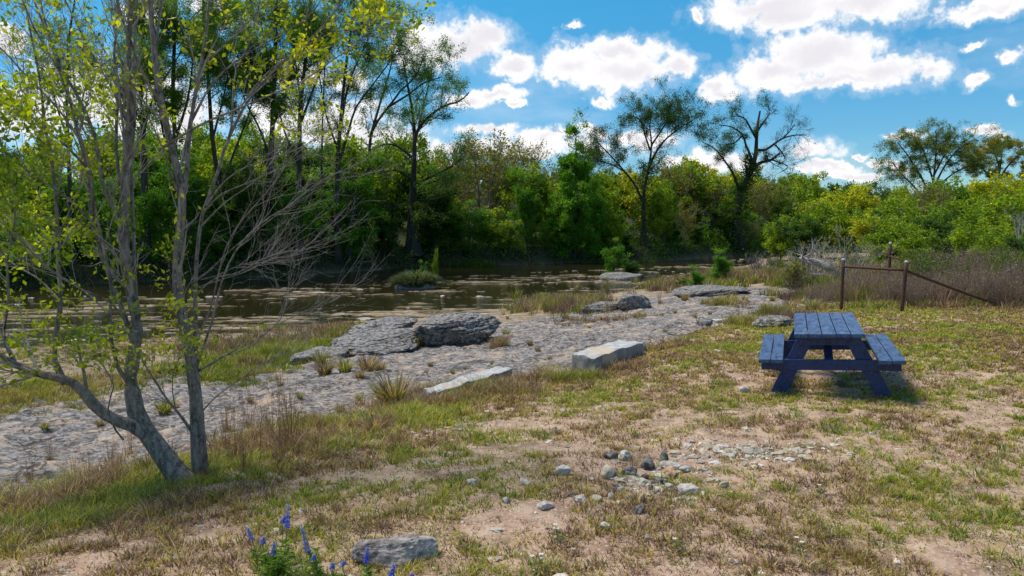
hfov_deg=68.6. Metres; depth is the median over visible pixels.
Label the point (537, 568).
daisy
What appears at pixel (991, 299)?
dry shrub
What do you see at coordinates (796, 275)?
shrub
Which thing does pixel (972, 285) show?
dry shrub
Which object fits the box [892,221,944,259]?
leafy tree
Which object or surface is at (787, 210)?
evergreen tree
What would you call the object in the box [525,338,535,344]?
grass tuft
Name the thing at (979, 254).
dry shrub
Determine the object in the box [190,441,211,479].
dry stalks
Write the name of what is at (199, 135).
leafy tree
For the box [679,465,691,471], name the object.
stone
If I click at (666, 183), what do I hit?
leafy tree
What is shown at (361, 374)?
grass tuft
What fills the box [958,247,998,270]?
dry shrub
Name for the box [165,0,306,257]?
cypress tree
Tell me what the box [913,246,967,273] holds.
dry shrub
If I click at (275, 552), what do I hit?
blue sage
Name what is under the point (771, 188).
evergreen tree
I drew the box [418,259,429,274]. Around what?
feathery tree
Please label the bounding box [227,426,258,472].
dry stalks
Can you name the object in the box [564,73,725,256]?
cypress tree
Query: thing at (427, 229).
leafy tree
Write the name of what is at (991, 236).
leafy tree
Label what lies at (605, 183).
leafy tree
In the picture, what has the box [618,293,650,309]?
boulder
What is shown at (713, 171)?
leafy tree
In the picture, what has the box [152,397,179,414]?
grass tuft
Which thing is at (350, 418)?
dry stalks
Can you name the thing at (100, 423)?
grass tuft
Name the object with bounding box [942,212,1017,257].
leafy tree
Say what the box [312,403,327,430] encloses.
dry stalks
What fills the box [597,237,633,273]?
feathery tree
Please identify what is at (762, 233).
feathery tree
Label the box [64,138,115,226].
leafy tree
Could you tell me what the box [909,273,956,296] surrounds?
dry shrub
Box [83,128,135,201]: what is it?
leafy tree
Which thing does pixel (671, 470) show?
stone
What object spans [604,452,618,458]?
stone
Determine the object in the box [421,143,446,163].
budding tree
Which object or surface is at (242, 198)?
evergreen tree
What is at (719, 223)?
evergreen tree
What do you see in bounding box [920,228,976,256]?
evergreen tree
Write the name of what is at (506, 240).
leafy tree
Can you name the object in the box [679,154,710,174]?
leafy tree
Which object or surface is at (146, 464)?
dry stalks
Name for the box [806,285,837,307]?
dry shrub
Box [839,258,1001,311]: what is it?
pipe fence
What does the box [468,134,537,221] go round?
budding tree
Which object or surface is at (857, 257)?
bare bush
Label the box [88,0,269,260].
cypress tree
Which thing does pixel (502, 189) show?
budding tree
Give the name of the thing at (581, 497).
stone
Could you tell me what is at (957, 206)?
leafy tree
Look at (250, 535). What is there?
blue sage
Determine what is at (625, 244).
evergreen tree
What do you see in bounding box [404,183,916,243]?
hills
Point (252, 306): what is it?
river
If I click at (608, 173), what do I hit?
leafy tree
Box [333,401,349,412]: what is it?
grass tuft
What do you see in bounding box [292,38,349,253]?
cypress tree
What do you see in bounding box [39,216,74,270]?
feathery tree
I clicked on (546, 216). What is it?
leafy tree
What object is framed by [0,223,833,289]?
undergrowth
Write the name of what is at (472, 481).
stone
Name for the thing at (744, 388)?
stone
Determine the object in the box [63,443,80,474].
dry stalks
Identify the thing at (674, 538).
daisy
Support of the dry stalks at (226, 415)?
on the rock shelf
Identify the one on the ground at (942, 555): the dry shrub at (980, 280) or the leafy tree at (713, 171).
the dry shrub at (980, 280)
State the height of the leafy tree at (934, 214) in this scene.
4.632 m
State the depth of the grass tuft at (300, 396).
11.71 m
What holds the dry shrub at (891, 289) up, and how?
on the ground at (942, 555)
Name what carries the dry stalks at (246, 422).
on the rock shelf
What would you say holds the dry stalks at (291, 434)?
on the ground at (942, 555)
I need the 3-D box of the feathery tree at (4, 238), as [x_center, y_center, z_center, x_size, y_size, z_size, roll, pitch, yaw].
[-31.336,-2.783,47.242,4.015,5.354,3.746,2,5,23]
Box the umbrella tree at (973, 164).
[870,116,1015,196]
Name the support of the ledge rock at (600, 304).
on the rock shelf
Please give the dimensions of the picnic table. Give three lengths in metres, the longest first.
1.875 x 1.441 x 0.743 m
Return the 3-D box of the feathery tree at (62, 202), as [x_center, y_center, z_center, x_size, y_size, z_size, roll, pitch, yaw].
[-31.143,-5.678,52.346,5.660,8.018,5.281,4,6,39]
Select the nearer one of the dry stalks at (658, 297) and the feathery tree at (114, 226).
the dry stalks at (658, 297)
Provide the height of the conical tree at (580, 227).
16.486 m
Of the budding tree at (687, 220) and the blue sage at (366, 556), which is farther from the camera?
the budding tree at (687, 220)
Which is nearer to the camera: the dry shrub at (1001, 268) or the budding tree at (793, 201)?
the dry shrub at (1001, 268)
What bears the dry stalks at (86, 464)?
on the ground at (942, 555)
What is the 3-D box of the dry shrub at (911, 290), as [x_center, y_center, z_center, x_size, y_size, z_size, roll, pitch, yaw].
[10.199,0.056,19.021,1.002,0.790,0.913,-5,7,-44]
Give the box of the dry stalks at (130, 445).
[122,432,139,455]
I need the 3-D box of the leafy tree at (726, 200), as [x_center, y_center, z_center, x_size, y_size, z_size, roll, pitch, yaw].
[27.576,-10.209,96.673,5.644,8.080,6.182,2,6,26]
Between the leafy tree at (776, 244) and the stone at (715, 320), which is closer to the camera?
the stone at (715, 320)
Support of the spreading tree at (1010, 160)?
on the hills
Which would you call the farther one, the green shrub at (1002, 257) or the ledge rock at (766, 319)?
the green shrub at (1002, 257)
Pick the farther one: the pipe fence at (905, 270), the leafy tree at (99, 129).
the leafy tree at (99, 129)
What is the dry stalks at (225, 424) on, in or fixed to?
on the ground at (942, 555)
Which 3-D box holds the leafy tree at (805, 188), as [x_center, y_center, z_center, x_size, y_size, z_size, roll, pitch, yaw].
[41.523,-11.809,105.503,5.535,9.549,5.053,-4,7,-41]
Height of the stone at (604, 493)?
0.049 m
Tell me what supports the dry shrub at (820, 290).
on the ground at (942, 555)
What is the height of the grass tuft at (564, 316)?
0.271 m
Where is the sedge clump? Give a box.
[388,267,446,288]
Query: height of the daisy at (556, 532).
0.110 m
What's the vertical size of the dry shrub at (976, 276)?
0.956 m
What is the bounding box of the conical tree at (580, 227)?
[534,108,619,263]
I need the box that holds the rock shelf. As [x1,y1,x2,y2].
[0,286,819,494]
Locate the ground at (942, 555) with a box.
[0,253,1023,575]
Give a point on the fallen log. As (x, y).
(808, 260)
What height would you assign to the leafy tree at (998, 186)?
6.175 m
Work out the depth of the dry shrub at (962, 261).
23.14 m
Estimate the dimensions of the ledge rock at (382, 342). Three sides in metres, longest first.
2.608 x 2.419 x 0.346 m
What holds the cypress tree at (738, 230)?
on the bank
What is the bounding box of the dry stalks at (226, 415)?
[210,389,240,432]
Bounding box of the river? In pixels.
[0,255,775,347]
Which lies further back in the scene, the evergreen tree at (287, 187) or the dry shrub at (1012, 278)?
the evergreen tree at (287, 187)
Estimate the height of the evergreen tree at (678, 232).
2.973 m
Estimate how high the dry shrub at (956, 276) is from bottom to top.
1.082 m
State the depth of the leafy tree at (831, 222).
57.41 m
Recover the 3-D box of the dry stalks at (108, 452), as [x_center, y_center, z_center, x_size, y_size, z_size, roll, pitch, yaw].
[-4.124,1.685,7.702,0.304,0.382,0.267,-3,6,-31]
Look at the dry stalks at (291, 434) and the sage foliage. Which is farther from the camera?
the dry stalks at (291, 434)
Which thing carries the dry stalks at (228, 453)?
on the ground at (942, 555)
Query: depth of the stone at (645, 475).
5.64 m
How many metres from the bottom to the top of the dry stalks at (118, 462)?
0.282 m
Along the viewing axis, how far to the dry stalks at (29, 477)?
7.83 m
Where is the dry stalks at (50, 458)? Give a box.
[42,434,54,460]
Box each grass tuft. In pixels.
[23,445,37,450]
[38,421,51,429]
[90,418,105,426]
[115,377,125,386]
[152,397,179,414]
[164,397,183,408]
[199,365,220,380]
[246,396,254,402]
[295,391,305,398]
[307,432,333,450]
[309,349,330,363]
[309,357,343,374]
[332,357,362,372]
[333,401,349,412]
[349,352,381,371]
[353,368,367,377]
[353,392,366,399]
[356,408,396,430]
[360,378,394,399]
[362,368,424,403]
[374,358,391,370]
[499,329,510,334]
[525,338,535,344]
[556,312,569,318]
[680,293,692,300]
[720,290,738,298]
[768,295,777,301]
[779,297,801,307]
[793,294,806,303]
[800,297,823,310]
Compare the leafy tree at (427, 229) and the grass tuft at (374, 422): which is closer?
the grass tuft at (374, 422)
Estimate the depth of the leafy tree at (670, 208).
81.06 m
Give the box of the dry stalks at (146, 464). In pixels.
[137,446,157,474]
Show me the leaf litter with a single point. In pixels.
(637, 510)
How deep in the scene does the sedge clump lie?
46.57 m
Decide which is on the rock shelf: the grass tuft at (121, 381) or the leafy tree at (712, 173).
the grass tuft at (121, 381)
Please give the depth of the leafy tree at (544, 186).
77.33 m
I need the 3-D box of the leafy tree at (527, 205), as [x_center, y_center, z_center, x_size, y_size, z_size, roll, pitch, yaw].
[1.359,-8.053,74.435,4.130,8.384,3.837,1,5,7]
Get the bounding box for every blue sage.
[245,527,264,573]
[258,536,271,573]
[268,542,280,575]
[277,515,287,558]
[279,504,292,573]
[300,526,325,575]
[310,554,323,575]
[327,562,338,575]
[338,559,347,575]
[360,547,374,575]
[388,563,395,575]
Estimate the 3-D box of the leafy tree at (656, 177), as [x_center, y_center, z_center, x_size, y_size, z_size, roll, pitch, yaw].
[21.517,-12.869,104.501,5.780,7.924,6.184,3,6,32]
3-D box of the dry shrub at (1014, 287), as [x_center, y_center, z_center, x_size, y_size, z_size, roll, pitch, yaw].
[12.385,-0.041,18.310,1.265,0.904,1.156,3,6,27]
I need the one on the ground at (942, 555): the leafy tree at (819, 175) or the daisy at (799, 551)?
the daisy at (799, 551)
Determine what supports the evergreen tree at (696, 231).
on the bank
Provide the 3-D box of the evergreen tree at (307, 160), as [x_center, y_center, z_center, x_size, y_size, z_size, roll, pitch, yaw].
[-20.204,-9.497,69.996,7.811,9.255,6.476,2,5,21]
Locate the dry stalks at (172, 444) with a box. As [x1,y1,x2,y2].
[157,429,179,467]
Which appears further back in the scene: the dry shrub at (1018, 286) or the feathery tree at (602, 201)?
the feathery tree at (602, 201)
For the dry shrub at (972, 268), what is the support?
on the ground at (942, 555)
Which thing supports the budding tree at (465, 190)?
on the bank
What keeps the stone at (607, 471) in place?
on the ground at (942, 555)
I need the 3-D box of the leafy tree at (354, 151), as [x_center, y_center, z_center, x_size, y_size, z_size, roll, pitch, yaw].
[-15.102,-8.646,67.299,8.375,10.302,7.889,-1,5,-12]
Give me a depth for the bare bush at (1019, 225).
30.21 m
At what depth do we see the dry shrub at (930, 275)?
21.20 m
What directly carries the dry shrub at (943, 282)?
on the ground at (942, 555)
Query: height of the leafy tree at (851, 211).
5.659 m
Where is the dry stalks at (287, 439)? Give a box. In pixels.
[257,370,318,449]
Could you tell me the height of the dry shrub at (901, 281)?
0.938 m
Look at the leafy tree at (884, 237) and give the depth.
35.87 m
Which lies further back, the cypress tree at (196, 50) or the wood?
the wood
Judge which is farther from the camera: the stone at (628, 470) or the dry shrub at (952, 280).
the dry shrub at (952, 280)
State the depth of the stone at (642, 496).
5.13 m
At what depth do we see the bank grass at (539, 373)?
7.09 m
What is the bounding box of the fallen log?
[796,235,844,283]
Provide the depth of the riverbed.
34.34 m
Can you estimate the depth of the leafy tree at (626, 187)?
92.87 m
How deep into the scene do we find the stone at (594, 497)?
5.14 m
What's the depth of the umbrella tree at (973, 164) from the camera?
134.51 m
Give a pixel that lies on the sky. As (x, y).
(862, 72)
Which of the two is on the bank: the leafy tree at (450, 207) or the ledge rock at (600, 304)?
the leafy tree at (450, 207)
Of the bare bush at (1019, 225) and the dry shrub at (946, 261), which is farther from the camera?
the bare bush at (1019, 225)
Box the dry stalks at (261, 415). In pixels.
[252,396,275,429]
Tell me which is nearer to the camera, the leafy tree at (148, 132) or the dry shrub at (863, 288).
the dry shrub at (863, 288)
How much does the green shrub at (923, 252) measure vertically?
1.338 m
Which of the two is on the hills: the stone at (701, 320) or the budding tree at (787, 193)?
the budding tree at (787, 193)
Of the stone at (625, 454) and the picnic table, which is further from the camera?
the picnic table
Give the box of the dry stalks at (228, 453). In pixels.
[219,405,251,462]
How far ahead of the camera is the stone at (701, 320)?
16.82 m
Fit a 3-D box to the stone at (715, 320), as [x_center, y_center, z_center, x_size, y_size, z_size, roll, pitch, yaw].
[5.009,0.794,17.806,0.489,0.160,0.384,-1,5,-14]
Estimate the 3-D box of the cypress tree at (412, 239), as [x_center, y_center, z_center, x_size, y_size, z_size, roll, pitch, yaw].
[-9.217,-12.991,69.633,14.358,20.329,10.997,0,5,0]
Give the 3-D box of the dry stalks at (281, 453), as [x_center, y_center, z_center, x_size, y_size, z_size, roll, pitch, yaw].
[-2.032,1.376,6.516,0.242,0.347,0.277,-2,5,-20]
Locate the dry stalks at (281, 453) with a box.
[269,429,287,464]
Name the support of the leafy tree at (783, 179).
on the hills
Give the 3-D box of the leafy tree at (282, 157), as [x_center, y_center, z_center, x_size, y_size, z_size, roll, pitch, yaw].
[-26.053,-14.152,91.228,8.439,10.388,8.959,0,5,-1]
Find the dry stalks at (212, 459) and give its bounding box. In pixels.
[207,430,224,465]
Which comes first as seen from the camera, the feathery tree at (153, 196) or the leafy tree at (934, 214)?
the leafy tree at (934, 214)
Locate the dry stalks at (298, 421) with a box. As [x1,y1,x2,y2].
[288,399,306,436]
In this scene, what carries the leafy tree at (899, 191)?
on the ground at (942, 555)
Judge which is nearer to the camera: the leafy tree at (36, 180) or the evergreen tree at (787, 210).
the leafy tree at (36, 180)
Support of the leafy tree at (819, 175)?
on the hills
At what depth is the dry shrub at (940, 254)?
28.28 m
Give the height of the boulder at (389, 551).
0.161 m
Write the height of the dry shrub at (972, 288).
0.986 m
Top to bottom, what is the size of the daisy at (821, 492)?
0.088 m
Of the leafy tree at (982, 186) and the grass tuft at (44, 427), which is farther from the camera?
the leafy tree at (982, 186)
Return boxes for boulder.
[343,316,417,335]
[351,534,438,567]
[403,338,416,349]
[412,312,501,346]
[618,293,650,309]
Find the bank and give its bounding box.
[0,202,767,287]
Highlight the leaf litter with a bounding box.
[13,322,1023,575]
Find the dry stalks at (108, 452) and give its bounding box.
[98,433,119,467]
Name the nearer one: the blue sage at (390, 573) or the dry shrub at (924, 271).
the blue sage at (390, 573)
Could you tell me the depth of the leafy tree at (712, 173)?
108.15 m
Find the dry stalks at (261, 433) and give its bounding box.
[246,409,270,451]
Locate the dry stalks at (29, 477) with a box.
[16,447,37,481]
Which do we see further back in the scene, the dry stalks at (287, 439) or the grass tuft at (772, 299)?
the grass tuft at (772, 299)
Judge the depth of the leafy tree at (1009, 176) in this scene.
62.90 m
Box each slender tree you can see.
[0,0,195,483]
[31,0,436,473]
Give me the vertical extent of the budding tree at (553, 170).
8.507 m
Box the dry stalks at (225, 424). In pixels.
[210,405,237,450]
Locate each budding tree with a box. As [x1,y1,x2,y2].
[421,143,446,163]
[422,159,479,244]
[430,128,491,203]
[437,124,516,211]
[449,142,476,190]
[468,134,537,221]
[483,164,515,233]
[490,138,535,200]
[507,138,554,204]
[525,161,549,176]
[527,161,560,191]
[602,275,613,295]
[616,161,652,220]
[639,152,709,235]
[673,199,703,244]
[680,168,735,230]
[744,220,764,246]
[745,174,787,232]
[776,176,809,196]
[788,193,797,207]
[898,178,964,219]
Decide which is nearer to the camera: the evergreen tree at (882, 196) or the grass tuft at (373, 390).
the grass tuft at (373, 390)
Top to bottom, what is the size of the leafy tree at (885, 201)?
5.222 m
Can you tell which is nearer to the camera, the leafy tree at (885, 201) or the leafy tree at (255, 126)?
the leafy tree at (885, 201)
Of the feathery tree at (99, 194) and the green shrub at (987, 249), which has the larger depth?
the feathery tree at (99, 194)
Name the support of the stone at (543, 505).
on the ground at (942, 555)
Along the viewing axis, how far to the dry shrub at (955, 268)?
22.25 m
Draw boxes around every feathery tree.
[0,201,50,285]
[27,153,109,256]
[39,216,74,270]
[60,177,137,270]
[91,150,168,251]
[115,161,175,263]
[129,129,198,249]
[149,141,230,260]
[199,201,241,260]
[249,172,322,263]
[298,188,341,254]
[302,137,353,243]
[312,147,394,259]
[400,163,441,245]
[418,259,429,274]
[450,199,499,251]
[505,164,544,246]
[580,182,616,229]
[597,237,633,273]
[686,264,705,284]
[699,217,715,243]
[705,248,735,279]
[742,203,758,235]
[755,217,773,247]
[786,184,796,216]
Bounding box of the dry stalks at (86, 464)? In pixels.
[78,446,96,475]
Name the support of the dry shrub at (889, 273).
on the ground at (942, 555)
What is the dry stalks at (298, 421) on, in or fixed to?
on the ground at (942, 555)
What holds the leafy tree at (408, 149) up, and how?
on the bank
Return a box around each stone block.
[423,366,511,394]
[571,340,643,372]
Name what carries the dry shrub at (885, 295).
on the ground at (942, 555)
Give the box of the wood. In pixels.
[314,163,911,203]
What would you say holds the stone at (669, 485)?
on the ground at (942, 555)
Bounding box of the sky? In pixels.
[0,0,1023,196]
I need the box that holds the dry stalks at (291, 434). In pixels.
[267,375,309,448]
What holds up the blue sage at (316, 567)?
on the ground at (942, 555)
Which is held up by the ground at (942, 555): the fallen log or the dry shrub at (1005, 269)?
the dry shrub at (1005, 269)
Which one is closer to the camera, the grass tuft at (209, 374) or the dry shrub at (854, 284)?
the grass tuft at (209, 374)
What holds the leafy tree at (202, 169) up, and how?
on the bank
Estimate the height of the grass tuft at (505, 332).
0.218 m
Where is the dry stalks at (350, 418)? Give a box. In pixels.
[344,405,355,429]
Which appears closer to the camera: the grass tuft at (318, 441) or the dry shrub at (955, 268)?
the grass tuft at (318, 441)
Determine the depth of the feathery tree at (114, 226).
50.24 m
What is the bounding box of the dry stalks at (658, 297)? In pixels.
[656,285,664,303]
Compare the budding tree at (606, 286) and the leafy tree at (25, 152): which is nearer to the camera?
the budding tree at (606, 286)
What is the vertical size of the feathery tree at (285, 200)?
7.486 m
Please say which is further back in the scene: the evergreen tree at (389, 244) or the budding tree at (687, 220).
the budding tree at (687, 220)
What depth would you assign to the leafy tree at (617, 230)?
76.39 m
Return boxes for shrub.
[769,257,786,267]
[773,260,813,289]
[774,259,788,267]
[801,282,833,303]
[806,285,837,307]
[814,278,839,302]
[833,280,862,302]
[837,272,873,294]
[846,274,878,297]
[872,266,910,279]
[872,284,895,301]
[876,276,923,302]
[876,280,900,300]
[884,272,932,297]
[885,271,921,289]
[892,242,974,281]
[892,276,937,304]
[893,273,941,306]
[895,279,929,299]
[903,246,945,260]
[907,267,947,282]
[908,263,946,280]
[908,271,950,291]
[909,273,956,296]
[910,252,963,268]
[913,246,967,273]
[915,244,963,258]
[916,247,964,271]
[920,265,961,278]
[928,273,970,298]
[930,248,992,273]
[932,269,971,289]
[933,263,987,283]
[933,266,983,302]
[935,256,975,276]
[939,257,993,277]
[941,268,986,298]
[948,263,991,283]
[949,272,996,300]
[950,269,996,286]
[952,267,1002,284]
[956,246,1005,262]
[957,269,1003,296]
[958,241,1017,267]
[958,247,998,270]
[973,268,1023,306]
[973,274,997,302]
[975,266,1021,293]
[975,280,1014,305]
[978,240,1023,258]
[978,248,1020,267]
[978,272,1020,297]
[981,260,1017,277]
[983,257,1019,284]
[984,270,1023,302]
[986,244,1023,275]
[987,251,1023,267]
[990,276,1022,305]
[991,252,1023,296]
[992,250,1023,267]
[995,268,1023,304]
[1003,255,1023,281]
[1006,248,1023,268]
[1010,264,1023,301]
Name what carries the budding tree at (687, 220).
on the bank
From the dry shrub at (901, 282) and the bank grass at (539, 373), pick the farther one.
the dry shrub at (901, 282)
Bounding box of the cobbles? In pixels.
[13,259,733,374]
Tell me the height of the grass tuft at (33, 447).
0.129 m
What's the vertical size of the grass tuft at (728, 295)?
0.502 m
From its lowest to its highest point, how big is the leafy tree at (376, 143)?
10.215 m
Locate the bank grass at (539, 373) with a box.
[0,333,718,565]
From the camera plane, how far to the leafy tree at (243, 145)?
71.25 m
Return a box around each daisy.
[523,553,544,573]
[549,523,568,541]
[666,537,688,554]
[790,536,808,554]
[813,484,827,497]
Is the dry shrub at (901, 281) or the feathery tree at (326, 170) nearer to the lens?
the dry shrub at (901, 281)
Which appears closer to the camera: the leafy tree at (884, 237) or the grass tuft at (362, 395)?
the grass tuft at (362, 395)
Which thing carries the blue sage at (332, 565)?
on the ground at (942, 555)
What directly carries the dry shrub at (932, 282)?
on the ground at (942, 555)
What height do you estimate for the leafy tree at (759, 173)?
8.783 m
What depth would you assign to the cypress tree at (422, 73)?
64.19 m
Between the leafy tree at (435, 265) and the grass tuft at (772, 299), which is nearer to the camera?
the grass tuft at (772, 299)
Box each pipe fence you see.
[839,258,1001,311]
[887,242,913,276]
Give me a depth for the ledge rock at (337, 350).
16.28 m
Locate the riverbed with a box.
[0,247,865,413]
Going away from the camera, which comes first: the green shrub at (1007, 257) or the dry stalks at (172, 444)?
the dry stalks at (172, 444)
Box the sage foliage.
[253,536,327,575]
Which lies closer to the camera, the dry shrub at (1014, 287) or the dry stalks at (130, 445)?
the dry stalks at (130, 445)
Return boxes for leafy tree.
[6,147,74,255]
[16,144,66,176]
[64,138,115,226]
[72,125,121,163]
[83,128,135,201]
[104,129,184,234]
[135,118,179,162]
[164,135,247,245]
[171,116,244,167]
[192,133,252,168]
[216,146,277,174]
[231,120,268,159]
[263,126,320,177]
[302,133,391,247]
[311,134,356,168]
[360,135,398,152]
[368,129,430,233]
[378,133,418,203]
[400,136,453,207]
[432,249,438,276]
[439,195,471,250]
[474,204,510,246]
[493,219,523,252]
[494,159,563,238]
[538,200,573,230]
[583,170,620,196]
[591,199,632,249]
[597,185,632,224]
[604,166,615,179]
[608,169,639,215]
[617,186,659,234]
[633,186,681,244]
[645,175,691,235]
[647,169,670,184]
[661,158,725,228]
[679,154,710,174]
[703,167,718,179]
[707,168,730,204]
[707,180,748,230]
[727,168,756,204]
[739,173,768,212]
[743,167,770,183]
[752,178,769,220]
[760,214,793,260]
[764,181,794,224]
[776,173,794,198]
[784,170,820,215]
[788,171,830,224]
[792,201,854,258]
[797,187,848,252]
[801,171,829,195]
[818,200,865,255]
[824,181,882,252]
[845,195,876,252]
[846,210,898,254]
[857,214,925,266]
[863,197,904,215]
[877,186,938,218]
[883,193,956,246]
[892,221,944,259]
[920,172,992,224]
[923,195,990,227]
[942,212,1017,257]
[947,191,1023,242]
[954,171,1007,208]
[962,221,1016,256]
[987,164,1023,211]
[997,182,1023,249]
[1000,172,1023,192]
[1016,186,1023,198]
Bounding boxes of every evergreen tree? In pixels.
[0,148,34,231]
[208,157,288,261]
[211,143,284,241]
[245,138,330,198]
[257,162,325,245]
[367,216,404,256]
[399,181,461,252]
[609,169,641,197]
[615,234,633,252]
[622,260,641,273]
[665,220,686,244]
[674,278,689,286]
[686,224,704,243]
[706,202,737,243]
[770,179,785,208]
[770,212,830,260]
[771,202,796,230]
[824,178,870,196]
[841,179,894,208]
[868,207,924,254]
[909,210,981,248]
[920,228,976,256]
[985,189,1022,219]
[999,232,1023,253]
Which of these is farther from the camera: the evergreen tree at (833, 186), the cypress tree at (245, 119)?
the evergreen tree at (833, 186)
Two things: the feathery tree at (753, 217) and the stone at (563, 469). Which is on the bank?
the feathery tree at (753, 217)
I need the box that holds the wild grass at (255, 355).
[0,254,1023,421]
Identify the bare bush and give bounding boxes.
[739,250,779,269]
[782,237,858,278]
[805,220,903,278]
[1006,208,1023,238]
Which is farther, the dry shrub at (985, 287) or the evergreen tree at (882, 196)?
the evergreen tree at (882, 196)
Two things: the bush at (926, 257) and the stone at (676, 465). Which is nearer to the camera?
the stone at (676, 465)
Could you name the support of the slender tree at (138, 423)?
on the ground at (942, 555)
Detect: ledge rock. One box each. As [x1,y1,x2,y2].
[287,346,348,364]
[330,328,419,355]
[579,301,622,311]
[668,284,751,295]
[752,315,792,326]
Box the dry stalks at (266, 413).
[256,387,285,441]
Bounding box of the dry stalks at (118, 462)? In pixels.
[111,453,129,475]
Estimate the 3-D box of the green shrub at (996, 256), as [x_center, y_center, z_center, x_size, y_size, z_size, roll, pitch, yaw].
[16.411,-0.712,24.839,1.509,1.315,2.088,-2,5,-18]
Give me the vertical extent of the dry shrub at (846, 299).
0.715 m
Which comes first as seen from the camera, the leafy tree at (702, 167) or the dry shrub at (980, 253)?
the dry shrub at (980, 253)
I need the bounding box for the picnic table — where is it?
[758,313,905,397]
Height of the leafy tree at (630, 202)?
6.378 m
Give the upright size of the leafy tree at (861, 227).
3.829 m
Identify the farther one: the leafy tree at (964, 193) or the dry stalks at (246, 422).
the leafy tree at (964, 193)
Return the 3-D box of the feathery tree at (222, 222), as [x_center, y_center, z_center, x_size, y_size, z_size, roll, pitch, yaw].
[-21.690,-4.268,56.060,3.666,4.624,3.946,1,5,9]
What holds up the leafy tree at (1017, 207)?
on the ground at (942, 555)
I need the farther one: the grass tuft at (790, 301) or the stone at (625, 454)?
the grass tuft at (790, 301)
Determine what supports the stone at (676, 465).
on the ground at (942, 555)
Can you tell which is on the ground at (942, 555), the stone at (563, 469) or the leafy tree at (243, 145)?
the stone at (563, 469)
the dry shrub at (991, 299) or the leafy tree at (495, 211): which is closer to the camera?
the dry shrub at (991, 299)
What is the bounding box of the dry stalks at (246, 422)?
[234,375,260,428]
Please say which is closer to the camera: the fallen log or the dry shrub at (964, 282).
the dry shrub at (964, 282)
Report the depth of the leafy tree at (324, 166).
91.12 m
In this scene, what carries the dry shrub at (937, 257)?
on the ground at (942, 555)
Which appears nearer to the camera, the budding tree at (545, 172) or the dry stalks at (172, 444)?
the dry stalks at (172, 444)
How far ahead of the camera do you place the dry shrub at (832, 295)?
21.88 m
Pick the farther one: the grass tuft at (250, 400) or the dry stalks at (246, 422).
the grass tuft at (250, 400)
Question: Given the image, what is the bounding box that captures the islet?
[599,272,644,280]
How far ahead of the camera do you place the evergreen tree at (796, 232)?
55.31 m
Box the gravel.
[8,321,1023,575]
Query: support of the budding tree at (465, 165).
on the hills
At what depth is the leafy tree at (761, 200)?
121.54 m
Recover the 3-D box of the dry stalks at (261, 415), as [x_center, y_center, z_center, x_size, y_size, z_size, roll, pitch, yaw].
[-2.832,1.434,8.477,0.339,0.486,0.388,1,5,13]
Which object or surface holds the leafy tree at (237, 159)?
on the bank
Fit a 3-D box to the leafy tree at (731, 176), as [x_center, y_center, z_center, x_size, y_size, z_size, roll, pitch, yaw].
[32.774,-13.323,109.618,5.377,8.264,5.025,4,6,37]
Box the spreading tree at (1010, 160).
[958,131,1023,187]
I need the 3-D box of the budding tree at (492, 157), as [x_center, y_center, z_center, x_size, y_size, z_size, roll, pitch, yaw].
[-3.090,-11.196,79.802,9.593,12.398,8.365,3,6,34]
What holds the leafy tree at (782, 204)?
on the hills
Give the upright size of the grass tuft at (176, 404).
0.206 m
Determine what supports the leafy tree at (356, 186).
on the bank
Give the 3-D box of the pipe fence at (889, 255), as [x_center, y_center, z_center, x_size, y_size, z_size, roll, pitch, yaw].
[13.696,-0.713,26.368,0.119,1.782,1.473,-1,5,-8]
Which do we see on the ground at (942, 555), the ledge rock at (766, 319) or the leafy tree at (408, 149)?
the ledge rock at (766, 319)
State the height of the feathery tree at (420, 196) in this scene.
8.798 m
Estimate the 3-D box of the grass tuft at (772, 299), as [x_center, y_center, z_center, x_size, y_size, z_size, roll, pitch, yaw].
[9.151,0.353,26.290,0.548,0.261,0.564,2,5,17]
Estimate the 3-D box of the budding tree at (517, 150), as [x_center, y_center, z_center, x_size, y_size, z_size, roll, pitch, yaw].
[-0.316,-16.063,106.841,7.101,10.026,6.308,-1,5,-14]
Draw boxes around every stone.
[467,478,478,486]
[520,478,530,485]
[536,501,554,509]
[553,464,571,474]
[574,494,585,502]
[591,494,601,501]
[599,521,610,528]
[600,489,607,496]
[601,464,614,478]
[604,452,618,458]
[611,482,619,490]
[618,450,630,460]
[623,466,636,475]
[634,504,643,514]
[638,493,644,501]
[640,456,654,469]
[641,473,648,479]
[650,478,662,485]
[659,450,668,460]
[659,460,680,469]
[662,466,676,478]
[665,483,672,487]
[677,483,699,495]
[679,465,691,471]
[696,316,712,325]
[712,318,724,322]
[720,481,728,487]
[738,386,750,392]
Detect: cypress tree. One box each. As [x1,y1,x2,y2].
[0,0,136,263]
[26,0,264,270]
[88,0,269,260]
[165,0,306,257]
[187,0,340,264]
[232,0,395,261]
[264,0,453,262]
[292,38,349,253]
[348,43,488,256]
[357,31,470,253]
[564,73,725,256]
[691,87,817,256]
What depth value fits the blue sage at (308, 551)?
4.11 m
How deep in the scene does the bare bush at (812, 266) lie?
32.97 m
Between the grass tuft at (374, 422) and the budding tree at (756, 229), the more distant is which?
the budding tree at (756, 229)

